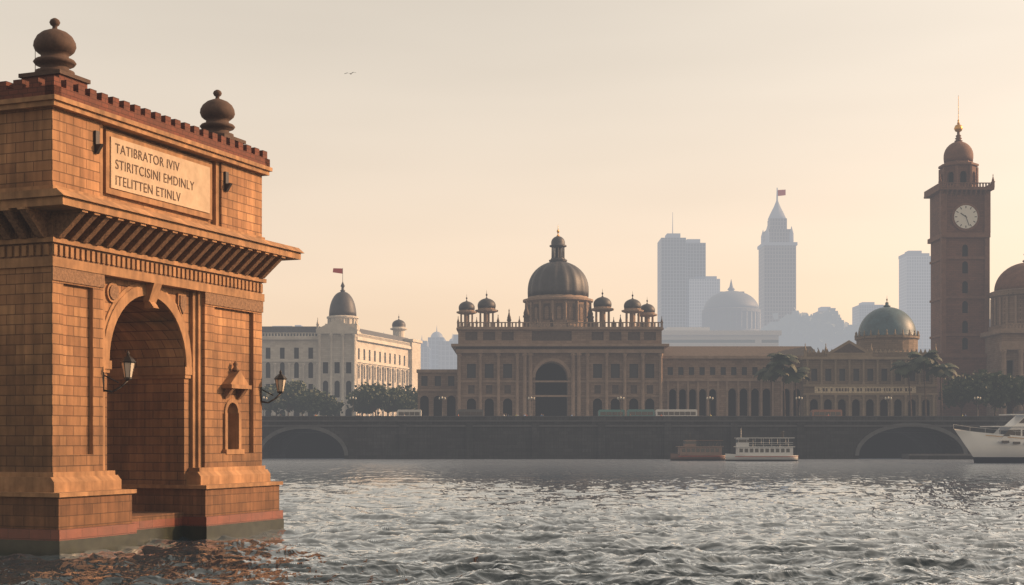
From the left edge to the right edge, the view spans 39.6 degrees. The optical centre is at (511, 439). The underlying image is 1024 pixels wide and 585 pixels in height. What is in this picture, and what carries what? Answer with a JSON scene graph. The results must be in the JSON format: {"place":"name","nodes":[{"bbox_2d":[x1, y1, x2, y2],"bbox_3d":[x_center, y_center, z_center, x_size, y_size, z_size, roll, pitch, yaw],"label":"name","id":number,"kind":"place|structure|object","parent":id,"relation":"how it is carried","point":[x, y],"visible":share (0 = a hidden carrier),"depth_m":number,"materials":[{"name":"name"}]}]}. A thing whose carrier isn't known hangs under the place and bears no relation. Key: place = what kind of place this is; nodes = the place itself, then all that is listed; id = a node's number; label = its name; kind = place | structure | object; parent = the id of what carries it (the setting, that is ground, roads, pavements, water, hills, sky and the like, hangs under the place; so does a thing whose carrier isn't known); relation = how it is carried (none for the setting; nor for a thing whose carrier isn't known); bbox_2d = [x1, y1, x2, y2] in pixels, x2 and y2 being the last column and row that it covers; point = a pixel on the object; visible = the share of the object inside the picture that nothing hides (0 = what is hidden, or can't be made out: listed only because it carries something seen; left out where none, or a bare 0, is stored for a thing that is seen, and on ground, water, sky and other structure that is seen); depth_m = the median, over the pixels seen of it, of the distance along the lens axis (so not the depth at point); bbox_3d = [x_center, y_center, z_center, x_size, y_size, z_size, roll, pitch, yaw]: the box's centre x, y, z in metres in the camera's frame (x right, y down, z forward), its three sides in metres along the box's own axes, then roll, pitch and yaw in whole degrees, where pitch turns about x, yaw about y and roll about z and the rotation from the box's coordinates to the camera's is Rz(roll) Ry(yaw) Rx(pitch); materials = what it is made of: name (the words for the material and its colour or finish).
{"place":"outdoors","nodes":[
{"label":"outdoors","id":0,"kind":"place"},
{"bbox_2d":[0,458,1023,584],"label":"water","id":1,"kind":"structure","parent":0,"point":[880,521],"depth_m":75.42,"materials":[{"name":"grey liquid"}]},
{"bbox_2d":[0,18,303,555],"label":"gateway arch","id":2,"kind":"structure","parent":1,"relation":"in","point":[131,390],"depth_m":64.54,"materials":[{"name":"stone"}]},
{"bbox_2d":[115,143,179,170],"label":"inscription","id":3,"kind":"object","parent":2,"relation":"attached to","point":[138,155],"visible":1,"depth_m":65.91,"materials":[{"name":"brown"}]},
{"bbox_2d":[116,175,180,200],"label":"inscription","id":4,"kind":"object","parent":2,"relation":"attached to","point":[148,188],"visible":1,"depth_m":66.19,"materials":[{"name":"brown paint"}]},
{"bbox_2d":[115,159,193,189],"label":"inscription","id":5,"kind":"object","parent":2,"relation":"attached to","point":[169,178],"visible":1,"depth_m":66.55,"materials":[{"name":"brown"}]},
{"bbox_2d":[262,416,1014,458],"bbox_3d":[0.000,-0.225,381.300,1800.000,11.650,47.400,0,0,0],"label":"embankment wall","id":6,"kind":"structure","parent":1,"relation":"in","point":[550,437],"depth_m":365.00,"materials":[{"name":"stone"}]},
{"bbox_2d":[670,440,724,460],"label":"ferry","id":7,"kind":"object","parent":1,"relation":"on","point":[689,450],"visible":0.97,"depth_m":335.31,"materials":[{"name":"brown metal"}]},
{"bbox_2d":[725,431,797,460],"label":"white ferry","id":8,"kind":"object","parent":1,"relation":"on","point":[745,451],"visible":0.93,"depth_m":328.43,"materials":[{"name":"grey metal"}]},
{"bbox_2d":[953,410,1023,462],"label":"motor yacht","id":9,"kind":"object","parent":1,"relation":"on","point":[1003,444],"visible":0.98,"depth_m":299.69,"materials":[{"name":"grey"}]},
{"bbox_2d":[293,432,920,432],"bbox_3d":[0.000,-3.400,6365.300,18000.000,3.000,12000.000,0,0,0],"label":"city ground","id":10,"kind":"structure","parent":0,"point":[880,432],"depth_m":383.39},
{"bbox_2d":[262,383,289,415],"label":"broadleaf tree","id":11,"kind":"object","parent":10,"relation":"on","point":[275,405],"visible":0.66,"depth_m":459.65,"materials":[{"name":"green plant"}]},
{"bbox_2d":[274,379,304,415],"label":"broadleaf tree","id":12,"kind":"object","parent":10,"relation":"on","point":[289,389],"visible":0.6,"depth_m":465.43,"materials":[{"name":"green plant"}]},
{"bbox_2d":[262,326,319,415],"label":"palace wing","id":13,"kind":"structure","parent":10,"relation":"on","point":[291,352],"depth_m":505.00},
{"bbox_2d":[288,381,308,415],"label":"broadleaf tree","id":14,"kind":"object","parent":10,"relation":"on","point":[302,411],"visible":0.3,"depth_m":469.03,"materials":[{"name":"green plant"}]},
{"bbox_2d":[294,385,335,414],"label":"broadleaf tree","id":15,"kind":"object","parent":10,"relation":"on","point":[314,402],"visible":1,"depth_m":460.44,"materials":[{"name":"green plant"}]},
{"bbox_2d":[320,392,344,415],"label":"broadleaf tree","id":16,"kind":"object","parent":10,"relation":"on","point":[327,411],"visible":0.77,"depth_m":465.59,"materials":[{"name":"green plant"}]},
{"bbox_2d":[316,268,360,415],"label":"domed tower","id":17,"kind":"structure","parent":10,"relation":"on","point":[338,332],"depth_m":503.50,"materials":[{"name":"beige stone"}]},
{"bbox_2d":[345,389,373,415],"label":"broadleaf tree","id":18,"kind":"object","parent":10,"relation":"on","point":[358,409],"visible":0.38,"depth_m":469.68,"materials":[{"name":"green plant"}]},
{"bbox_2d":[351,382,392,415],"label":"broadleaf tree","id":19,"kind":"object","parent":10,"relation":"on","point":[368,395],"visible":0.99,"depth_m":459.05,"materials":[{"name":"green plant"}]},
{"bbox_2d":[370,383,406,415],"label":"broadleaf tree","id":20,"kind":"object","parent":10,"relation":"on","point":[393,393],"visible":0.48,"depth_m":464.99,"materials":[{"name":"green plant"}]},
{"bbox_2d":[357,316,422,415],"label":"palace wing","id":21,"kind":"structure","parent":10,"relation":"on","point":[394,359],"depth_m":537.15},
{"bbox_2d":[389,385,415,412],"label":"broadleaf tree","id":22,"kind":"object","parent":10,"relation":"on","point":[408,391],"visible":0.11,"depth_m":471.57,"materials":[{"name":"green plant"}]},
{"bbox_2d":[395,390,417,409],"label":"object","id":23,"kind":"object","parent":10,"relation":"on","point":[405,402],"visible":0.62,"depth_m":459.61,"materials":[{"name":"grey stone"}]},
{"bbox_2d":[397,410,421,415],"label":"bus","id":24,"kind":"object","parent":10,"relation":"on","point":[410,412],"visible":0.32,"depth_m":379.75,"materials":[{"name":"grey paint"}]},
{"bbox_2d":[457,409,483,415],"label":"bus","id":25,"kind":"object","parent":10,"relation":"on","point":[470,412],"visible":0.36,"depth_m":376.75,"materials":[{"name":"grey paint"}]},
{"bbox_2d":[598,410,624,415],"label":"bus","id":26,"kind":"object","parent":10,"relation":"on","point":[608,412],"visible":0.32,"depth_m":379.75,"materials":[{"name":"teal paint"}]},
{"bbox_2d":[295,325,929,368],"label":"skyline","id":27,"kind":"structure","parent":10,"relation":"on","point":[437,351],"depth_m":977.14,"materials":[{"name":"grey"}]},
{"bbox_2d":[763,322,773,329],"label":"tree","id":28,"kind":"object","parent":27,"relation":"on","point":[767,327],"visible":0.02,"depth_m":1063.40,"materials":[{"name":"grey plant"}]},
{"bbox_2d":[770,317,814,345],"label":"tree","id":29,"kind":"object","parent":27,"relation":"on","point":[801,334],"visible":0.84,"depth_m":1027.60,"materials":[{"name":"grey plant"}]},
{"bbox_2d":[772,308,812,345],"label":"tree","id":30,"kind":"object","parent":27,"relation":"on","point":[794,318],"visible":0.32,"depth_m":1030.70,"materials":[{"name":"grey plant"}]},
{"bbox_2d":[802,308,847,351],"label":"tree","id":31,"kind":"object","parent":27,"relation":"on","point":[826,323],"visible":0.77,"depth_m":1024.40,"materials":[{"name":"grey plant"}]},
{"bbox_2d":[809,313,845,349],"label":"tree","id":32,"kind":"object","parent":27,"relation":"on","point":[812,342],"visible":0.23,"depth_m":1031.27,"materials":[{"name":"grey plant"}]},
{"bbox_2d":[843,323,853,334],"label":"tree","id":33,"kind":"object","parent":27,"relation":"on","point":[852,326],"visible":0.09,"depth_m":1042.40,"materials":[{"name":"grey plant"}]},
{"bbox_2d":[838,323,860,342],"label":"tree","id":34,"kind":"object","parent":27,"relation":"on","point":[850,335],"visible":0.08,"depth_m":1029.95,"materials":[{"name":"grey plant"}]},
{"bbox_2d":[416,230,813,415],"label":"domed building","id":35,"kind":"structure","parent":10,"relation":"on","point":[560,352],"depth_m":400.98,"materials":[{"name":"stone"}]},
{"bbox_2d":[627,409,654,415],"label":"bus","id":36,"kind":"object","parent":10,"relation":"on","point":[641,412],"visible":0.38,"depth_m":376.75,"materials":[{"name":"teal paint"}]},
{"bbox_2d":[655,409,696,415],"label":"bus","id":37,"kind":"object","parent":10,"relation":"on","point":[677,412],"visible":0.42,"depth_m":376.75,"materials":[{"name":"grey paint"}]},
{"bbox_2d":[657,212,705,328],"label":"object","id":38,"kind":"structure","parent":10,"relation":"on","point":[681,262],"depth_m":1500.00,"materials":[{"name":"grey concrete"}]},
{"bbox_2d":[689,276,743,326],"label":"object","id":39,"kind":"structure","parent":10,"relation":"on","point":[702,291],"depth_m":1500.00,"materials":[{"name":"grey concrete"}]},
{"bbox_2d":[662,327,781,345],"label":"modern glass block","id":40,"kind":"structure","parent":10,"relation":"on","point":[689,336],"depth_m":560.00,"materials":[{"name":"grey"}]},
{"bbox_2d":[702,280,760,329],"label":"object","id":41,"kind":"structure","parent":10,"relation":"on","point":[730,309],"depth_m":903.50,"materials":[{"name":"grey stone"}]},
{"bbox_2d":[754,362,788,415],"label":"palm tree","id":42,"kind":"object","parent":10,"relation":"on","point":[765,374],"visible":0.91,"depth_m":390.36,"materials":[{"name":"green plant"}]},
{"bbox_2d":[757,188,797,327],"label":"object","id":43,"kind":"structure","parent":10,"relation":"on","point":[776,247],"depth_m":1500.00,"materials":[{"name":"stone"}]},
{"bbox_2d":[766,352,799,415],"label":"palm tree","id":44,"kind":"object","parent":10,"relation":"on","point":[779,357],"visible":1,"depth_m":388.48,"materials":[{"name":"green plant"}]},
{"bbox_2d":[777,366,809,415],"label":"palm tree","id":45,"kind":"object","parent":10,"relation":"on","point":[797,376],"visible":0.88,"depth_m":390.39,"materials":[{"name":"green plant"}]},
{"bbox_2d":[810,410,841,415],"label":"bus","id":46,"kind":"object","parent":10,"relation":"on","point":[825,412],"visible":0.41,"depth_m":379.75,"materials":[{"name":"brown paint"}]},
{"bbox_2d":[813,302,883,324],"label":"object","id":47,"kind":"structure","parent":10,"relation":"on","point":[861,311],"depth_m":1904.75,"materials":[{"name":"grey concrete"}]},
{"bbox_2d":[885,396,891,415],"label":"quay lamp","id":48,"kind":"object","parent":10,"relation":"on","point":[888,403],"visible":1,"depth_m":366.53,"materials":[{"name":"grey metal"}]},
{"bbox_2d":[890,358,921,415],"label":"palm tree","id":49,"kind":"object","parent":10,"relation":"on","point":[903,369],"visible":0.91,"depth_m":391.83,"materials":[{"name":"green plant"}]},
{"bbox_2d":[898,251,930,349],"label":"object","id":50,"kind":"structure","parent":10,"relation":"on","point":[914,285],"depth_m":1500.00,"materials":[{"name":"grey concrete"}]},
{"bbox_2d":[907,350,942,415],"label":"palm tree","id":51,"kind":"object","parent":10,"relation":"on","point":[926,360],"visible":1,"depth_m":388.30,"materials":[{"name":"green plant"}]},
{"bbox_2d":[925,363,958,415],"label":"palm tree","id":52,"kind":"object","parent":10,"relation":"on","point":[943,370],"visible":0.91,"depth_m":392.56,"materials":[{"name":"green plant"}]},
{"bbox_2d":[938,375,971,415],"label":"broadleaf tree","id":53,"kind":"object","parent":10,"relation":"on","point":[958,394],"visible":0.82,"depth_m":405.75,"materials":[{"name":"green plant"}]},
{"bbox_2d":[924,95,994,415],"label":"clock tower","id":54,"kind":"structure","parent":10,"relation":"on","point":[958,196],"depth_m":432.00,"materials":[{"name":"stone"}]},
{"bbox_2d":[946,373,1003,415],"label":"broadleaf tree","id":55,"kind":"object","parent":10,"relation":"on","point":[973,388],"visible":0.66,"depth_m":403.99,"materials":[{"name":"green plant"}]},
{"bbox_2d":[965,369,1010,415],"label":"broadleaf tree","id":56,"kind":"object","parent":10,"relation":"on","point":[983,376],"visible":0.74,"depth_m":399.61,"materials":[{"name":"green plant"}]},
{"bbox_2d":[980,260,1023,415],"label":"rotunda","id":57,"kind":"structure","parent":10,"relation":"on","point":[1004,342],"depth_m":419.79,"materials":[{"name":"stone"}]},
{"bbox_2d":[994,373,1023,415],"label":"broadleaf tree","id":58,"kind":"object","parent":10,"relation":"on","point":[1005,393],"visible":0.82,"depth_m":396.98,"materials":[{"name":"green plant"}]},
{"bbox_2d":[1010,380,1023,406],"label":"broadleaf tree","id":59,"kind":"object","parent":10,"relation":"on","point":[1020,384],"visible":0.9,"depth_m":394.91,"materials":[{"name":"green plant"}]},
{"bbox_2d":[799,299,938,415],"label":"domed building","id":60,"kind":"structure","parent":0,"point":[851,378],"depth_m":400.00,"materials":[{"name":"sandstone"},{"name":"green patinated copper"},{"name":"glass"}]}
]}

